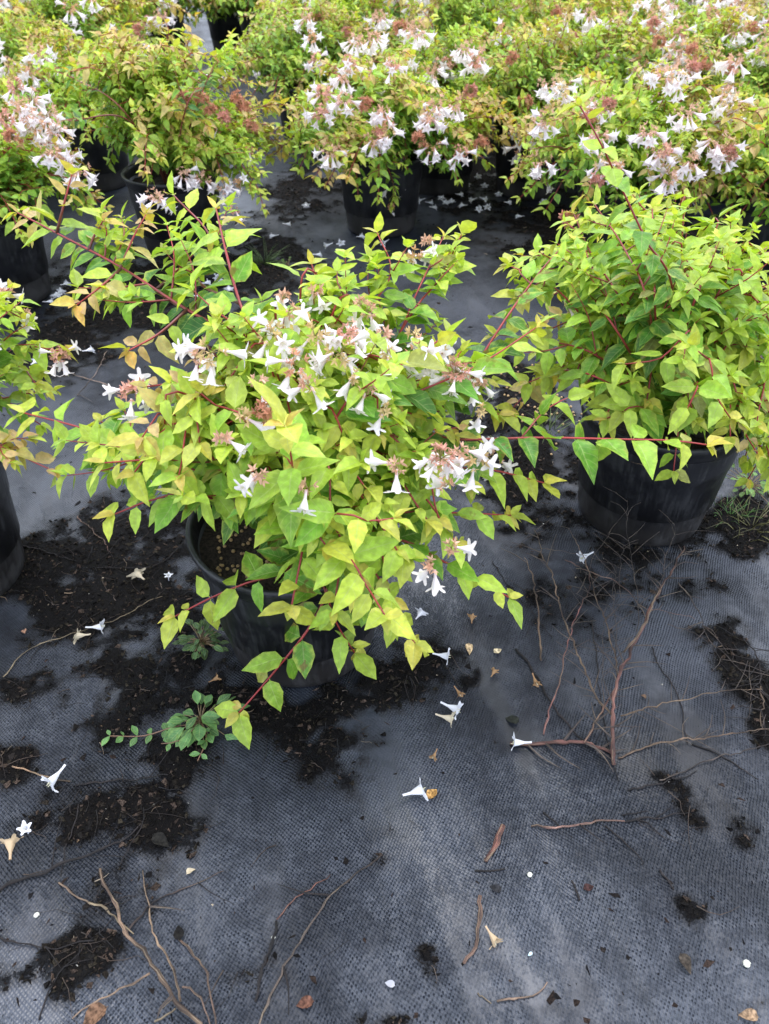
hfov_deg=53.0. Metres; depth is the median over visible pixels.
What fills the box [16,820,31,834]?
fallen flower
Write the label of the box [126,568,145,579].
fallen flower
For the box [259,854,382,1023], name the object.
dead twig
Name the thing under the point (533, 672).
dead twig
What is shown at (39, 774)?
stick
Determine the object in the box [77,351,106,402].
dead twig
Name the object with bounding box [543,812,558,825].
stick
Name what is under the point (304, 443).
potted shrub
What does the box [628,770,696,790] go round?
dead twig
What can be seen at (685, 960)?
dry leaf
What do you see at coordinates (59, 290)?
fallen flower
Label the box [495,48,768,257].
potted shrub
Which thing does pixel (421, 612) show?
fallen flower
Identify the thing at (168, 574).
fallen flower
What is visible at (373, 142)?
potted shrub
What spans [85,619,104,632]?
fallen flower
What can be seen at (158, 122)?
potted shrub
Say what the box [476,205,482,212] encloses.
fallen flower
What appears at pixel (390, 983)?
fallen petal
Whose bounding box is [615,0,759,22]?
potted shrub
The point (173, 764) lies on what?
pale grit
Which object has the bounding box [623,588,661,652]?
dead twig
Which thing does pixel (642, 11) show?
potted shrub
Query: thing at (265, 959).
dead twig
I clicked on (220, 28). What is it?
potted shrub
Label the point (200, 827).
soil crumbs
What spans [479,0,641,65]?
potted shrub
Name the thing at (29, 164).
potted shrub
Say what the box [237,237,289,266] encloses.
grass tuft
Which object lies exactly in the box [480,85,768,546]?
potted shrub
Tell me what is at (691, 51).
potted shrub
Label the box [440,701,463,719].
fallen flower
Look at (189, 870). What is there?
fallen petal
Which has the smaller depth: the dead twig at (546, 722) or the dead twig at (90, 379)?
the dead twig at (546, 722)
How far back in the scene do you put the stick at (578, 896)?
0.82 m
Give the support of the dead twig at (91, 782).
on the ground fabric
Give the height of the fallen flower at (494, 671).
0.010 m
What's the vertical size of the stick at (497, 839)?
0.008 m
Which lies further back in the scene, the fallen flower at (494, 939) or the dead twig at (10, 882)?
the dead twig at (10, 882)
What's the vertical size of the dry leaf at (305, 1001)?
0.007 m
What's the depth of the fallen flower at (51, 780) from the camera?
0.91 m
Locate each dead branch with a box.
[72,868,209,1023]
[510,486,766,771]
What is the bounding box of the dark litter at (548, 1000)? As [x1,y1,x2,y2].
[2,170,767,1023]
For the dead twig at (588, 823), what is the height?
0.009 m
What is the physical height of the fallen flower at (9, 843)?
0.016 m
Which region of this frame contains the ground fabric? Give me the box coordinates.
[0,3,768,1023]
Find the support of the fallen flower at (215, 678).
on the ground fabric
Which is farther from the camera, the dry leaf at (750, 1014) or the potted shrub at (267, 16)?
the potted shrub at (267, 16)
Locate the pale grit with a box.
[23,194,768,974]
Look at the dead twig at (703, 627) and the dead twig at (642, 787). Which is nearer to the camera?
the dead twig at (642, 787)
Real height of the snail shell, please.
0.003 m
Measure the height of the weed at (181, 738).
0.034 m
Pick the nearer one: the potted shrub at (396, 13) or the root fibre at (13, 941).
the root fibre at (13, 941)
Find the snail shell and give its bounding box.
[743,960,750,967]
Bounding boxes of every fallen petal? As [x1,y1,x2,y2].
[186,868,194,874]
[385,980,394,987]
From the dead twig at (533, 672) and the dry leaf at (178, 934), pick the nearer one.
the dry leaf at (178, 934)
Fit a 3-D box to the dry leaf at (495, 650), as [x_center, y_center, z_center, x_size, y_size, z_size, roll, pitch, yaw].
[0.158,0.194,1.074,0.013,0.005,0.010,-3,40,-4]
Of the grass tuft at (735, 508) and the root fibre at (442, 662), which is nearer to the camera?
the root fibre at (442, 662)
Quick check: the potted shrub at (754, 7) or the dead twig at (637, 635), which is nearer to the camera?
the dead twig at (637, 635)
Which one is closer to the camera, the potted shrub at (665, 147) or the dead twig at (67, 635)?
the dead twig at (67, 635)
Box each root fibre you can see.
[0,937,107,967]
[38,912,120,1019]
[60,804,78,876]
[93,782,144,864]
[393,636,462,690]
[492,561,551,636]
[591,620,618,780]
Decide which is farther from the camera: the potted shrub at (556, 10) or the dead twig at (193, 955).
the potted shrub at (556, 10)
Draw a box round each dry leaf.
[83,1002,107,1023]
[151,832,168,846]
[173,925,183,939]
[296,995,312,1008]
[426,789,436,798]
[465,643,472,654]
[490,884,500,892]
[493,648,501,652]
[505,715,518,723]
[584,883,593,890]
[679,953,691,974]
[739,1008,757,1020]
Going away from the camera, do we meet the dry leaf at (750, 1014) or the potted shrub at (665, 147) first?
the dry leaf at (750, 1014)
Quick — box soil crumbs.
[0,169,768,1023]
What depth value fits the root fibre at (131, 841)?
0.86 m
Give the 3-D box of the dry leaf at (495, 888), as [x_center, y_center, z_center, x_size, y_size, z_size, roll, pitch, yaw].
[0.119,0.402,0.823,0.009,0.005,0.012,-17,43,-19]
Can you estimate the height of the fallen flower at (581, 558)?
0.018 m
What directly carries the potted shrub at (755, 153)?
on the ground fabric
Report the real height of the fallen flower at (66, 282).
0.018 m
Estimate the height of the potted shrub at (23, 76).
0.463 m
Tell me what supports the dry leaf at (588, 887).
on the ground fabric
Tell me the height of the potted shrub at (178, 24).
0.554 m
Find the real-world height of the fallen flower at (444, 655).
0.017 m
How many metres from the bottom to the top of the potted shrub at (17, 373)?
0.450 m
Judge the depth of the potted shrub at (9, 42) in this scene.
2.54 m
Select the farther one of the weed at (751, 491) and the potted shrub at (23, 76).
the potted shrub at (23, 76)
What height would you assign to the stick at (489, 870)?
0.003 m
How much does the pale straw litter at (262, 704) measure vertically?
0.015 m
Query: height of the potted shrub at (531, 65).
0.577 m
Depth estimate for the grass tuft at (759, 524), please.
1.27 m
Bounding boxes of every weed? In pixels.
[101,690,249,760]
[172,619,229,659]
[277,257,299,266]
[726,463,768,504]
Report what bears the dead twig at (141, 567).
on the ground fabric
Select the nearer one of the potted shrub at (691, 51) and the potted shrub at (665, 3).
the potted shrub at (691, 51)
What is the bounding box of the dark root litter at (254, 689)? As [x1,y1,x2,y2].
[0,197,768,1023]
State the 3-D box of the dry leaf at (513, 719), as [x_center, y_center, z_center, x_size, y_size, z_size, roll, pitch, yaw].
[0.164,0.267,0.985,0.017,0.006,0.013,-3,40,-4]
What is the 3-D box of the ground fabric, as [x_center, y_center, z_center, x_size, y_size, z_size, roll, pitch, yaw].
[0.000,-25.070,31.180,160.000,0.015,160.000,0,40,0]
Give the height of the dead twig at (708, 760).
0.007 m
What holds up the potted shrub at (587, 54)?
on the ground fabric
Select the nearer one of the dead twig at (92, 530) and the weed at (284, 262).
the dead twig at (92, 530)
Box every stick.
[12,766,69,781]
[463,895,482,963]
[474,868,504,871]
[484,824,504,861]
[497,982,547,1001]
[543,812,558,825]
[571,880,580,900]
[659,869,673,889]
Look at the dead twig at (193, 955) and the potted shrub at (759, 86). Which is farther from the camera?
the potted shrub at (759, 86)
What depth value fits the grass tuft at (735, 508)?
1.30 m
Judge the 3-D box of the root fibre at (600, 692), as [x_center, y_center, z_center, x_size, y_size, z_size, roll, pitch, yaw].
[0.293,0.239,1.021,0.031,0.004,0.257,6,40,7]
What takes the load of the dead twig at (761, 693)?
on the ground fabric
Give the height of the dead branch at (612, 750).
0.111 m
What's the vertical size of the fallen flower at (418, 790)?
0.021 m
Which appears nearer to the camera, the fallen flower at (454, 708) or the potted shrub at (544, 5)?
the fallen flower at (454, 708)
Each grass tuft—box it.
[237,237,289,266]
[525,407,579,442]
[706,483,768,542]
[714,493,761,526]
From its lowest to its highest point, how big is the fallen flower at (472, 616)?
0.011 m
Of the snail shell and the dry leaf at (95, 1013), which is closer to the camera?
the dry leaf at (95, 1013)
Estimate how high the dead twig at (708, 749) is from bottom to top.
0.009 m
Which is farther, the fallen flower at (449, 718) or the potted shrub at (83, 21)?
the potted shrub at (83, 21)
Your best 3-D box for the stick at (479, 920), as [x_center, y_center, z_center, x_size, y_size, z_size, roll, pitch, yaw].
[0.094,0.429,0.791,0.011,0.006,0.070,12,42,14]
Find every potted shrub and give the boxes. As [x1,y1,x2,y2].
[0,0,78,24]
[0,0,94,159]
[0,0,175,65]
[0,25,148,192]
[0,49,62,149]
[0,76,113,307]
[0,159,731,749]
[0,278,80,595]
[2,16,308,260]
[21,0,199,39]
[138,0,219,59]
[171,0,300,58]
[184,0,250,51]
[206,0,386,148]
[232,0,393,56]
[262,0,443,91]
[267,26,526,237]
[329,2,546,195]
[346,0,468,35]
[362,0,572,123]
[406,0,517,15]
[432,0,663,199]
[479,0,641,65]
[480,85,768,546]
[493,0,602,29]
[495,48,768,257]
[514,0,723,185]
[555,0,705,57]
[575,0,695,29]
[586,0,768,188]
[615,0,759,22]
[650,0,766,54]
[671,20,768,203]
[687,92,768,289]
[700,0,768,57]
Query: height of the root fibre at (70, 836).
0.004 m
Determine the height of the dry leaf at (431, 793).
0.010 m
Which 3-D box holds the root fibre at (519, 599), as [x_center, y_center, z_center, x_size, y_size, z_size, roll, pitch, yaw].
[0.191,0.131,1.152,0.034,0.004,0.170,-15,42,-17]
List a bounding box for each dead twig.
[0,816,140,890]
[3,596,161,676]
[23,545,76,560]
[48,366,136,402]
[58,882,133,933]
[75,742,174,786]
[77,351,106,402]
[77,516,110,552]
[96,539,185,568]
[123,871,234,935]
[179,939,216,1023]
[254,874,330,1001]
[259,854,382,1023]
[500,548,541,660]
[515,648,583,739]
[531,808,686,864]
[540,548,629,570]
[543,562,609,734]
[565,560,694,619]
[577,510,627,592]
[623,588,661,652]
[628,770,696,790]
[651,647,757,779]
[659,744,768,780]
[668,582,768,676]
[711,634,768,727]
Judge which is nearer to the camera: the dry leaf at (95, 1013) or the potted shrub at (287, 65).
the dry leaf at (95, 1013)
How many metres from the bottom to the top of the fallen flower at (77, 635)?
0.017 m
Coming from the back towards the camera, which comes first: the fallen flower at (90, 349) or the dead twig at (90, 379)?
the fallen flower at (90, 349)
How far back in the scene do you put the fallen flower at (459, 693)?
1.02 m
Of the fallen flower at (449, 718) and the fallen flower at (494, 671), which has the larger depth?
the fallen flower at (494, 671)
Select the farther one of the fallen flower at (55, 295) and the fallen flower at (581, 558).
the fallen flower at (55, 295)
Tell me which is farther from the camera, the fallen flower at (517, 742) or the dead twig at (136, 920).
the fallen flower at (517, 742)
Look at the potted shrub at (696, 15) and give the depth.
3.02 m
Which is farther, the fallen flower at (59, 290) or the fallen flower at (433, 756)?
the fallen flower at (59, 290)
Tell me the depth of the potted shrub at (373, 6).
2.87 m
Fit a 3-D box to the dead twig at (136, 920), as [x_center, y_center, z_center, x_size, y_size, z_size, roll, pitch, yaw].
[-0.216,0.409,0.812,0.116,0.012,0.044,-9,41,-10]
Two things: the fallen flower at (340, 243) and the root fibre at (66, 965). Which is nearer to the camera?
the root fibre at (66, 965)
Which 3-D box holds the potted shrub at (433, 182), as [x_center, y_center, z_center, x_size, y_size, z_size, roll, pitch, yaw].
[0.174,-1.335,2.482,0.765,0.534,0.679,9,41,11]
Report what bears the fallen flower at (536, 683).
on the ground fabric
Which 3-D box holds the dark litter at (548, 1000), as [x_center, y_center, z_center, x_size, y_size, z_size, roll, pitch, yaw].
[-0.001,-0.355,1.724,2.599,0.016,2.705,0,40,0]
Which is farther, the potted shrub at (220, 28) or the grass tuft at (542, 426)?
the potted shrub at (220, 28)
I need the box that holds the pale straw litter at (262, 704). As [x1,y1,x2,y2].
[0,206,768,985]
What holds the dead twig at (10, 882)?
on the ground fabric
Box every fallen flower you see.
[0,834,23,859]
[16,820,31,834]
[41,764,65,792]
[50,292,61,298]
[56,287,65,293]
[60,279,70,285]
[73,628,90,643]
[82,345,94,352]
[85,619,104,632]
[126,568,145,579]
[164,572,172,580]
[208,673,221,681]
[223,285,233,290]
[336,239,344,245]
[402,779,428,800]
[415,608,427,618]
[429,749,436,761]
[432,648,450,664]
[435,711,455,727]
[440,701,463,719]
[454,686,464,696]
[467,613,476,623]
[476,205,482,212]
[485,926,502,949]
[491,667,498,676]
[511,733,531,750]
[532,673,541,686]
[576,551,593,562]
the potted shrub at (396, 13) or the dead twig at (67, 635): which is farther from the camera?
the potted shrub at (396, 13)
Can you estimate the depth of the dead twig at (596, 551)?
1.17 m
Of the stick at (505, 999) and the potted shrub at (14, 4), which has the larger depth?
the potted shrub at (14, 4)
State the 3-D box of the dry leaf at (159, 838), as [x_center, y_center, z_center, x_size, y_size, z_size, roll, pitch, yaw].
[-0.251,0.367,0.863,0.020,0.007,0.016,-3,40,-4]
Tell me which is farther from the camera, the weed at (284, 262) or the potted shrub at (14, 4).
the potted shrub at (14, 4)
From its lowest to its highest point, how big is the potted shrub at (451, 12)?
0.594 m
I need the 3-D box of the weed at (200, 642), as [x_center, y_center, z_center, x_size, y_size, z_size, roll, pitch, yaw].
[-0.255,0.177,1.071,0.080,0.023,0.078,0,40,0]
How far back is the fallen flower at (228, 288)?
1.97 m
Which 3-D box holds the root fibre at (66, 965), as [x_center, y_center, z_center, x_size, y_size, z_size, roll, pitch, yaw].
[-0.303,0.448,0.768,0.019,0.009,0.111,25,46,27]
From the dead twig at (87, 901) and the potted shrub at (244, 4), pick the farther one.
the potted shrub at (244, 4)
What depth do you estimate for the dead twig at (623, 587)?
1.12 m
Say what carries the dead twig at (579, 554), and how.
on the dead branch at (612, 750)
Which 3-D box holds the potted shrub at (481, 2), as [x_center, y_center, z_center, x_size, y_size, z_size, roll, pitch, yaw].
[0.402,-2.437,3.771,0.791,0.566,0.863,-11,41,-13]
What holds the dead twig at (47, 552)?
on the ground fabric
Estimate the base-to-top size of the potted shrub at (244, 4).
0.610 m
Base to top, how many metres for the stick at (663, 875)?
0.003 m
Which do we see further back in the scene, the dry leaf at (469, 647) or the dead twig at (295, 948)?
the dry leaf at (469, 647)
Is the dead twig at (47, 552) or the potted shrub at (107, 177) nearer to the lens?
the dead twig at (47, 552)
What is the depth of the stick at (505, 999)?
0.74 m
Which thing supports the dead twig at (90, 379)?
on the ground fabric
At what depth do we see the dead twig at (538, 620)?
1.12 m
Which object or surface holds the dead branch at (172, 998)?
on the ground fabric
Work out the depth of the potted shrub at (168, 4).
3.57 m

